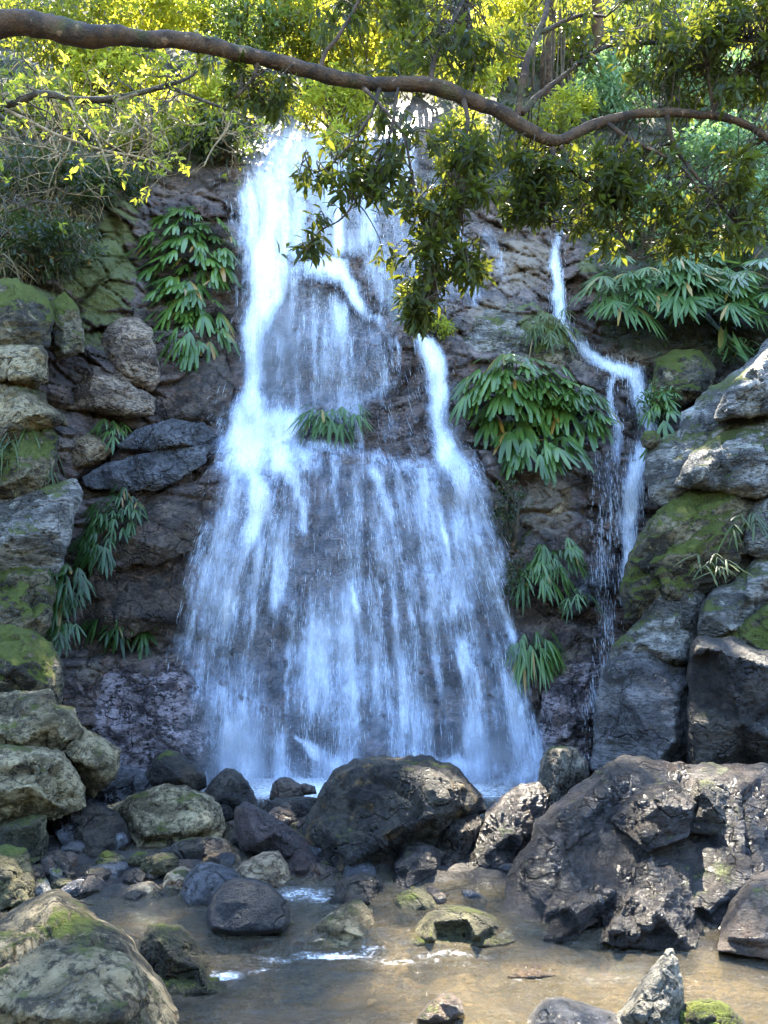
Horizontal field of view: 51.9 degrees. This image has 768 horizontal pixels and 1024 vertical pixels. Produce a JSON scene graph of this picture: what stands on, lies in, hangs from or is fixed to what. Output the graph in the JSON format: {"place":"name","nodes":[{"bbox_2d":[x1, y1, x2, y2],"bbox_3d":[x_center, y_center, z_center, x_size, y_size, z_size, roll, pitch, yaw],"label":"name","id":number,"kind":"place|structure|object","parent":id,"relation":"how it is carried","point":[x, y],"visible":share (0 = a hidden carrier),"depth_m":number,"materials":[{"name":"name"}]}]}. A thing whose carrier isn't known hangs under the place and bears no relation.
{"place":"outdoors","nodes":[
{"label":"outdoors","id":0,"kind":"place"},
{"bbox_2d":[85,765,152,805],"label":"boulder","id":1,"kind":"object","parent":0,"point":[126,782],"visible":0.52,"depth_m":6.64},
{"bbox_2d":[0,0,767,795],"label":"cliff","id":2,"kind":"structure","parent":0,"point":[104,290],"depth_m":9.73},
{"bbox_2d":[0,278,54,348],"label":"boulder","id":3,"kind":"object","parent":2,"relation":"on","point":[27,317],"visible":0.91,"depth_m":9.07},
{"bbox_2d":[0,624,64,704],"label":"boulder","id":4,"kind":"object","parent":2,"relation":"on","point":[31,659],"visible":0.71,"depth_m":6.72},
{"bbox_2d":[0,566,57,636],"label":"boulder","id":5,"kind":"object","parent":4,"relation":"on","point":[27,597],"visible":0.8,"depth_m":7.40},
{"bbox_2d":[48,564,95,632],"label":"hanging plant","id":6,"kind":"object","parent":5,"relation":"hanging from","point":[67,600],"visible":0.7,"depth_m":7.91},
{"bbox_2d":[0,382,67,447],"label":"boulder","id":7,"kind":"object","parent":2,"relation":"on","point":[22,407],"visible":0.81,"depth_m":8.29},
{"bbox_2d":[0,344,48,389],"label":"boulder","id":8,"kind":"object","parent":7,"relation":"on","point":[23,364],"visible":0.91,"depth_m":8.55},
{"bbox_2d":[0,478,82,577],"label":"boulder","id":9,"kind":"object","parent":2,"relation":"on","point":[36,527],"visible":0.91,"depth_m":7.68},
{"bbox_2d":[0,428,58,498],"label":"boulder","id":10,"kind":"object","parent":9,"relation":"on","point":[36,463],"visible":0.88,"depth_m":8.03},
{"bbox_2d":[0,56,98,152],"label":"shrub","id":11,"kind":"object","parent":2,"relation":"on","point":[50,87],"visible":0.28,"depth_m":12.36,"materials":[{"name":"green plant"}]},
{"bbox_2d":[0,129,100,264],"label":"dry shrub","id":12,"kind":"object","parent":2,"relation":"on","point":[72,170],"visible":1,"depth_m":9.42,"materials":[{"name":"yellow plant"}]},
{"bbox_2d":[0,197,110,282],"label":"shrub","id":13,"kind":"object","parent":2,"relation":"on","point":[50,240],"visible":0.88,"depth_m":10.10,"materials":[{"name":"green plant"}]},
{"bbox_2d":[0,133,117,225],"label":"shrub","id":14,"kind":"object","parent":2,"relation":"on","point":[67,165],"visible":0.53,"depth_m":10.96,"materials":[{"name":"green plant"}]},
{"bbox_2d":[0,49,119,216],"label":"dry shrub","id":15,"kind":"object","parent":2,"relation":"on","point":[58,154],"visible":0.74,"depth_m":10.18,"materials":[{"name":"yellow plant"}]},
{"bbox_2d":[47,291,84,360],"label":"boulder","id":16,"kind":"object","parent":2,"relation":"on","point":[67,336],"visible":0.84,"depth_m":9.51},
{"bbox_2d":[0,0,151,84],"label":"shrub","id":17,"kind":"object","parent":2,"relation":"on","point":[49,54],"visible":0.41,"depth_m":13.73,"materials":[{"name":"green plant"}]},
{"bbox_2d":[67,529,116,578],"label":"hanging plant","id":18,"kind":"object","parent":2,"relation":"hanging from","point":[93,554],"visible":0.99,"depth_m":8.51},
{"bbox_2d":[0,61,201,291],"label":"dry grass","id":19,"kind":"structure","parent":2,"relation":"on","point":[79,220],"depth_m":10.82,"materials":[{"name":"plant"}]},
{"bbox_2d":[65,363,155,418],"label":"boulder","id":20,"kind":"object","parent":2,"relation":"on","point":[99,389],"visible":0.94,"depth_m":9.86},
{"bbox_2d":[73,152,150,210],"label":"shrub","id":21,"kind":"object","parent":2,"relation":"on","point":[115,174],"visible":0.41,"depth_m":11.60,"materials":[{"name":"green plant"}]},
{"bbox_2d":[79,485,148,545],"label":"hanging plant","id":22,"kind":"object","parent":2,"relation":"hanging from","point":[110,522],"visible":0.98,"depth_m":8.85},
{"bbox_2d":[57,44,175,110],"bbox_3d":[-4.647,-7.642,13.684,2.099,1.426,1.572,0,-8,0],"label":"shrub","id":23,"kind":"object","parent":2,"relation":"on","point":[123,65],"visible":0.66,"depth_m":13.45,"materials":[{"name":"green plant"}]},
{"bbox_2d":[101,317,161,391],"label":"boulder","id":24,"kind":"object","parent":2,"relation":"on","point":[129,346],"visible":0.96,"depth_m":10.23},
{"bbox_2d":[64,69,202,218],"bbox_3d":[-3.236,-5.024,10.481,1.610,1.846,2.031,6,-10,-39],"label":"dry shrub","id":25,"kind":"object","parent":2,"relation":"on","point":[161,170],"visible":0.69,"depth_m":10.70,"materials":[{"name":"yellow plant"}]},
{"bbox_2d":[80,568,192,638],"bbox_3d":[-2.826,0.925,8.925,1.343,1.003,0.926,0,-8,0],"label":"jointed rock","id":26,"kind":"object","parent":2,"relation":"on","point":[139,603],"visible":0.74,"depth_m":8.62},
{"bbox_2d":[82,444,210,491],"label":"jointed rock","id":27,"kind":"object","parent":2,"relation":"on","point":[156,470],"visible":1,"depth_m":9.33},
{"bbox_2d":[115,418,217,450],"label":"jointed rock","id":28,"kind":"object","parent":27,"relation":"on","point":[170,433],"visible":0.99,"depth_m":9.64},
{"bbox_2d":[71,84,229,175],"bbox_3d":[-3.733,-6.043,12.665,2.401,1.498,1.462,0,-8,0],"label":"shrub","id":29,"kind":"object","parent":2,"relation":"on","point":[169,133],"visible":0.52,"depth_m":12.51,"materials":[{"name":"green plant"}]},
{"bbox_2d":[87,0,220,55],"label":"shrub","id":30,"kind":"object","parent":2,"relation":"on","point":[171,21],"visible":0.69,"depth_m":14.23,"materials":[{"name":"green plant"}]},
{"bbox_2d":[114,492,203,566],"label":"jointed rock","id":31,"kind":"object","parent":2,"relation":"on","point":[169,531],"visible":0.87,"depth_m":8.89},
{"bbox_2d":[119,206,242,309],"bbox_3d":[-2.898,-3.765,11.593,1.719,1.990,1.038,0,-8,0],"label":"fan frond plant","id":32,"kind":"object","parent":2,"relation":"attached to","point":[221,261],"visible":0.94,"depth_m":11.51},
{"bbox_2d":[141,276,240,372],"bbox_3d":[-2.713,-2.591,10.922,1.452,1.719,0.995,0,-8,0],"label":"fan frond plant","id":33,"kind":"object","parent":2,"relation":"attached to","point":[188,355],"visible":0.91,"depth_m":10.94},
{"bbox_2d":[158,351,233,422],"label":"jointed rock","id":34,"kind":"object","parent":2,"relation":"on","point":[192,393],"visible":0.87,"depth_m":10.35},
{"bbox_2d":[164,54,253,125],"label":"shrub","id":35,"kind":"object","parent":2,"relation":"on","point":[207,94],"visible":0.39,"depth_m":13.79,"materials":[{"name":"green plant"}]},
{"bbox_2d":[172,109,267,166],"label":"shrub","id":36,"kind":"object","parent":2,"relation":"on","point":[221,158],"visible":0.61,"depth_m":12.87,"materials":[{"name":"green plant"}]},
{"bbox_2d":[167,0,307,68],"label":"shrub","id":37,"kind":"object","parent":2,"relation":"on","point":[244,20],"visible":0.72,"depth_m":14.59,"materials":[{"name":"green plant"}]},
{"bbox_2d":[247,0,373,85],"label":"shrub","id":38,"kind":"object","parent":2,"relation":"on","point":[303,47],"visible":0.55,"depth_m":14.79,"materials":[{"name":"green plant"}]},
{"bbox_2d":[287,403,373,448],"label":"fern","id":39,"kind":"object","parent":2,"relation":"on","point":[321,424],"visible":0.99,"depth_m":10.33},
{"bbox_2d":[290,60,391,136],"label":"shrub","id":40,"kind":"object","parent":2,"relation":"on","point":[343,104],"visible":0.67,"depth_m":14.20,"materials":[{"name":"green plant"}]},
{"bbox_2d":[160,103,550,801],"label":"waterfall","id":41,"kind":"structure","parent":2,"relation":"on","point":[256,441],"depth_m":9.56,"materials":[{"name":"liquid"}]},
{"bbox_2d":[0,0,767,363],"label":"undergrowth","id":42,"kind":"object","parent":2,"relation":"on","point":[642,332],"visible":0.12,"depth_m":12.83,"materials":[{"name":"green plant"}]},
{"bbox_2d":[369,17,459,103],"bbox_3d":[0.949,-8.524,15.430,1.740,1.840,2.788,-4,-9,23],"label":"shrub","id":43,"kind":"object","parent":2,"relation":"on","point":[420,36],"visible":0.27,"depth_m":14.55,"materials":[{"name":"green plant"}]},
{"bbox_2d":[424,106,504,189],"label":"shrub","id":44,"kind":"object","parent":2,"relation":"on","point":[452,118],"visible":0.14,"depth_m":13.46,"materials":[{"name":"green plant"}]},
{"bbox_2d":[459,304,534,354],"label":"boulder","id":45,"kind":"object","parent":2,"relation":"on","point":[500,333],"visible":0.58,"depth_m":11.12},
{"bbox_2d":[488,479,533,553],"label":"shrub","id":46,"kind":"object","parent":2,"relation":"on","point":[511,539],"visible":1,"depth_m":9.32,"materials":[{"name":"green plant"}]},
{"bbox_2d":[448,353,577,450],"bbox_3d":[1.738,-1.394,10.239,1.837,1.379,0.753,0,-8,0],"label":"fan frond plant","id":47,"kind":"object","parent":2,"relation":"on","point":[515,396],"visible":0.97,"depth_m":10.14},
{"bbox_2d":[504,627,568,699],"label":"narrow leaved tuft","id":48,"kind":"object","parent":2,"relation":"on","point":[521,668],"visible":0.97,"depth_m":8.46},
{"bbox_2d":[490,415,594,486],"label":"fan frond plant","id":49,"kind":"object","parent":2,"relation":"attached to","point":[547,460],"visible":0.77,"depth_m":9.75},
{"bbox_2d":[507,557,577,611],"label":"narrow leaved tuft","id":50,"kind":"object","parent":2,"relation":"on","point":[544,583],"visible":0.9,"depth_m":8.90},
{"bbox_2d":[526,0,566,101],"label":"vine draped tree","id":51,"kind":"object","parent":2,"relation":"on","point":[547,58],"visible":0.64,"depth_m":18.27,"materials":[{"name":"brown plant"}]},
{"bbox_2d":[494,93,602,152],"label":"shrub","id":52,"kind":"object","parent":2,"relation":"on","point":[561,125],"visible":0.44,"depth_m":14.97,"materials":[{"name":"green plant"}]},
{"bbox_2d":[528,312,574,370],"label":"boulder","id":53,"kind":"object","parent":2,"relation":"on","point":[563,354],"visible":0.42,"depth_m":11.07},
{"bbox_2d":[524,537,589,586],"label":"narrow leaved tuft","id":54,"kind":"object","parent":2,"relation":"on","point":[572,554],"visible":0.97,"depth_m":9.13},
{"bbox_2d":[523,378,622,451],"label":"fan frond plant","id":55,"kind":"object","parent":2,"relation":"attached to","point":[578,401],"visible":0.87,"depth_m":10.13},
{"bbox_2d":[544,79,605,125],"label":"shrub","id":56,"kind":"object","parent":2,"relation":"on","point":[591,104],"visible":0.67,"depth_m":15.70,"materials":[{"name":"green plant"}]},
{"bbox_2d":[559,568,618,616],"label":"boulder","id":57,"kind":"object","parent":2,"relation":"on","point":[592,588],"visible":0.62,"depth_m":9.02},
{"bbox_2d":[546,232,658,759],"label":"waterfall","id":58,"kind":"structure","parent":2,"relation":"on","point":[630,494],"depth_m":10.14,"materials":[{"name":"liquid"}]},
{"bbox_2d":[562,43,661,128],"bbox_3d":[4.806,-8.803,16.364,2.162,1.784,1.666,4,-9,-28],"label":"shrub","id":59,"kind":"object","parent":2,"relation":"on","point":[612,97],"visible":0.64,"depth_m":16.22,"materials":[{"name":"green plant"}]},
{"bbox_2d":[567,256,689,338],"bbox_3d":[3.588,-3.105,11.545,1.896,1.500,0.993,0,-8,0],"label":"fan palm","id":60,"kind":"object","parent":2,"relation":"on","point":[627,281],"visible":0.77,"depth_m":11.39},
{"bbox_2d":[590,649,688,770],"bbox_3d":[2.419,1.855,7.385,0.920,1.322,1.925,-3,-9,23],"label":"boulder","id":61,"kind":"object","parent":2,"relation":"on","point":[641,699],"visible":0.81,"depth_m":6.91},
{"bbox_2d":[609,590,705,665],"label":"boulder","id":62,"kind":"object","parent":61,"relation":"on","point":[662,628],"visible":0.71,"depth_m":7.57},
{"bbox_2d":[610,256,732,326],"bbox_3d":[4.192,-3.145,11.432,1.874,1.384,1.066,0,-8,0],"label":"fan palm","id":63,"kind":"object","parent":2,"relation":"on","point":[661,292],"visible":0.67,"depth_m":11.35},
{"bbox_2d":[651,349,716,405],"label":"boulder","id":64,"kind":"object","parent":2,"relation":"on","point":[690,373],"visible":0.91,"depth_m":10.88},
{"bbox_2d":[620,489,754,621],"bbox_3d":[3.388,0.356,8.598,1.297,1.664,2.321,-7,-11,40],"label":"boulder","id":65,"kind":"object","parent":2,"relation":"on","point":[699,522],"visible":0.77,"depth_m":7.93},
{"bbox_2d":[673,417,767,498],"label":"boulder","id":66,"kind":"object","parent":65,"relation":"on","point":[733,462],"visible":1,"depth_m":8.28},
{"bbox_2d":[654,109,767,192],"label":"shrub","id":67,"kind":"object","parent":2,"relation":"on","point":[713,136],"visible":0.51,"depth_m":13.95,"materials":[{"name":"green plant"}]},
{"bbox_2d":[661,263,767,330],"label":"fan palm","id":68,"kind":"object","parent":2,"relation":"on","point":[703,300],"visible":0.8,"depth_m":11.21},
{"bbox_2d":[3,777,767,1023],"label":"water","id":69,"kind":"structure","parent":0,"point":[313,783],"depth_m":3.81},
{"bbox_2d":[538,650,601,777],"bbox_3d":[2.040,2.113,8.456,0.687,1.320,1.394,-5,-10,33],"label":"jointed rock","id":70,"kind":"object","parent":69,"relation":"on","point":[565,699],"visible":0.56,"depth_m":8.11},
{"bbox_2d":[46,790,767,1023],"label":"ground","id":71,"kind":"structure","parent":0,"point":[477,877],"depth_m":3.88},
{"bbox_2d":[0,844,35,917],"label":"boulder","id":72,"kind":"object","parent":71,"relation":"on","point":[17,883],"visible":0.69,"depth_m":4.52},
{"bbox_2d":[0,814,48,864],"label":"boulder","id":73,"kind":"object","parent":71,"relation":"on","point":[30,833],"visible":0.59,"depth_m":5.05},
{"bbox_2d":[0,743,86,824],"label":"boulder","id":74,"kind":"object","parent":71,"relation":"on","point":[42,780],"visible":0.92,"depth_m":5.38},
{"bbox_2d":[0,688,121,798],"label":"boulder","id":75,"kind":"object","parent":71,"relation":"on","point":[40,718],"visible":0.75,"depth_m":5.93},
{"bbox_2d":[46,803,131,857],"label":"boulder","id":76,"kind":"object","parent":71,"relation":"on","point":[97,828],"visible":0.58,"depth_m":5.54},
{"bbox_2d":[0,889,179,1023],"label":"boulder","id":77,"kind":"object","parent":71,"relation":"on","point":[66,958],"visible":1,"depth_m":2.75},
{"bbox_2d":[0,50,269,205],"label":"crooked tree","id":78,"kind":"object","parent":71,"relation":"on","point":[72,101],"visible":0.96,"depth_m":7.54,"materials":[{"name":"yellow plant"}]},
{"bbox_2d":[87,662,210,771],"bbox_3d":[-2.689,2.162,8.193,1.909,1.282,1.489,0,-8,0],"label":"jointed rock","id":79,"kind":"object","parent":71,"relation":"on","point":[145,724],"visible":0.6,"depth_m":7.95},
{"bbox_2d":[107,783,225,849],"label":"boulder","id":80,"kind":"object","parent":71,"relation":"on","point":[158,816],"visible":0.92,"depth_m":5.81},
{"bbox_2d":[146,750,206,790],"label":"boulder","id":81,"kind":"object","parent":80,"relation":"on","point":[173,767],"visible":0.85,"depth_m":6.68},
{"bbox_2d":[136,923,227,997],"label":"boulder","id":82,"kind":"object","parent":71,"relation":"on","point":[179,960],"visible":0.91,"depth_m":3.62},
{"bbox_2d":[180,862,240,912],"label":"boulder","id":83,"kind":"object","parent":71,"relation":"on","point":[203,882],"visible":0.62,"depth_m":4.53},
{"bbox_2d":[204,768,257,819],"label":"boulder","id":84,"kind":"object","parent":71,"relation":"on","point":[232,788],"visible":0.67,"depth_m":6.53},
{"bbox_2d":[206,877,289,935],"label":"boulder","id":85,"kind":"object","parent":71,"relation":"on","point":[242,906],"visible":1,"depth_m":4.04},
{"bbox_2d":[213,935,305,969],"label":"boulder","id":86,"kind":"object","parent":71,"relation":"on","point":[254,945],"visible":0.86,"depth_m":3.93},
{"bbox_2d":[236,851,290,888],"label":"boulder","id":87,"kind":"object","parent":71,"relation":"on","point":[271,868],"visible":0.82,"depth_m":4.88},
{"bbox_2d":[234,801,323,884],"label":"boulder","id":88,"kind":"object","parent":71,"relation":"on","point":[258,830],"visible":0.82,"depth_m":5.32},
{"bbox_2d":[299,899,382,951],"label":"boulder","id":89,"kind":"object","parent":71,"relation":"on","point":[341,926],"visible":0.96,"depth_m":4.03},
{"bbox_2d":[318,872,382,916],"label":"boulder","id":90,"kind":"object","parent":71,"relation":"on","point":[365,888],"visible":0.79,"depth_m":4.55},
{"bbox_2d":[0,0,767,342],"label":"overhanging tree","id":91,"kind":"object","parent":71,"relation":"on","point":[714,30],"visible":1,"depth_m":4.97,"materials":[{"name":"green plant"}]},
{"bbox_2d":[298,754,486,877],"bbox_3d":[0.072,2.322,5.808,1.460,1.052,1.778,0,-8,0],"label":"boulder","id":92,"kind":"object","parent":71,"relation":"on","point":[381,809],"visible":0.84,"depth_m":5.33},
{"bbox_2d":[391,843,440,888],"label":"boulder","id":93,"kind":"object","parent":71,"relation":"on","point":[415,864],"visible":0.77,"depth_m":4.92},
{"bbox_2d":[393,886,438,923],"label":"loose stone","id":94,"kind":"object","parent":71,"relation":"on","point":[412,899],"visible":0.72,"depth_m":4.41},
{"bbox_2d":[437,814,483,866],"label":"boulder","id":95,"kind":"object","parent":71,"relation":"on","point":[457,839],"visible":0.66,"depth_m":5.35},
{"bbox_2d":[409,905,514,948],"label":"boulder","id":96,"kind":"object","parent":71,"relation":"on","point":[460,925],"visible":0.98,"depth_m":4.00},
{"bbox_2d":[460,781,548,886],"bbox_3d":[0.822,2.338,5.589,0.607,0.787,1.731,-3,-8,19],"label":"boulder","id":97,"kind":"object","parent":71,"relation":"on","point":[512,815],"visible":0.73,"depth_m":5.31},
{"bbox_2d":[523,787,592,869],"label":"boulder","id":98,"kind":"object","parent":71,"relation":"on","point":[575,830],"visible":0.41,"depth_m":4.73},
{"bbox_2d":[537,746,589,811],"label":"boulder","id":99,"kind":"object","parent":71,"relation":"on","point":[563,770],"visible":0.72,"depth_m":6.14,"materials":[{"name":"stone"}]},
{"bbox_2d":[543,882,598,942],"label":"boulder","id":100,"kind":"object","parent":71,"relation":"on","point":[573,917],"visible":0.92,"depth_m":4.04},
{"bbox_2d":[527,997,618,1023],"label":"boulder","id":101,"kind":"object","parent":71,"relation":"on","point":[558,1010],"visible":0.99,"depth_m":2.94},
{"bbox_2d":[499,755,767,933],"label":"boulder","id":102,"kind":"object","parent":71,"relation":"on","point":[722,866],"visible":0.64,"depth_m":4.62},
{"bbox_2d":[611,780,696,851],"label":"boulder","id":103,"kind":"object","parent":102,"relation":"on","point":[648,817],"visible":1,"depth_m":4.67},
{"bbox_2d":[689,776,730,834],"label":"boulder","id":104,"kind":"object","parent":102,"relation":"on","point":[711,795],"visible":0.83,"depth_m":4.84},
{"bbox_2d":[616,948,683,1023],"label":"boulder","id":105,"kind":"object","parent":71,"relation":"on","point":[657,996],"visible":1,"depth_m":3.00,"materials":[{"name":"grey stone"}]},
{"bbox_2d":[599,855,702,952],"bbox_3d":[1.475,2.222,4.366,0.542,0.523,1.247,-3,-8,20],"label":"boulder","id":106,"kind":"object","parent":71,"relation":"on","point":[659,912],"visible":0.92,"depth_m":4.01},
{"bbox_2d":[678,998,744,1023],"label":"boulder","id":107,"kind":"object","parent":71,"relation":"on","point":[705,1011],"visible":0.92,"depth_m":3.00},
{"bbox_2d":[685,635,767,764],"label":"boulder","id":108,"kind":"object","parent":71,"relation":"on","point":[727,703],"visible":0.82,"depth_m":6.23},
{"bbox_2d":[723,603,767,649],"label":"boulder","id":109,"kind":"object","parent":108,"relation":"on","point":[752,631],"visible":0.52,"depth_m":7.13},
{"bbox_2d":[697,558,767,637],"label":"boulder","id":110,"kind":"object","parent":109,"relation":"on","point":[725,610],"visible":0.91,"depth_m":7.46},
{"bbox_2d":[742,497,767,558],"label":"boulder","id":111,"kind":"object","parent":110,"relation":"on","point":[757,548],"visible":0.8,"depth_m":8.00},
{"bbox_2d":[643,338,767,506],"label":"boulder","id":112,"kind":"object","parent":111,"relation":"on","point":[666,459],"visible":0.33,"depth_m":9.14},
{"bbox_2d":[714,349,767,420],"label":"boulder","id":113,"kind":"object","parent":112,"relation":"on","point":[745,394],"visible":1,"depth_m":8.71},
{"bbox_2d":[714,258,767,323],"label":"fan palm","id":114,"kind":"object","parent":112,"relation":"on","point":[743,296],"visible":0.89,"depth_m":11.33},
{"bbox_2d":[718,870,767,958],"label":"boulder","id":115,"kind":"object","parent":71,"relation":"on","point":[744,927],"visible":1,"depth_m":3.90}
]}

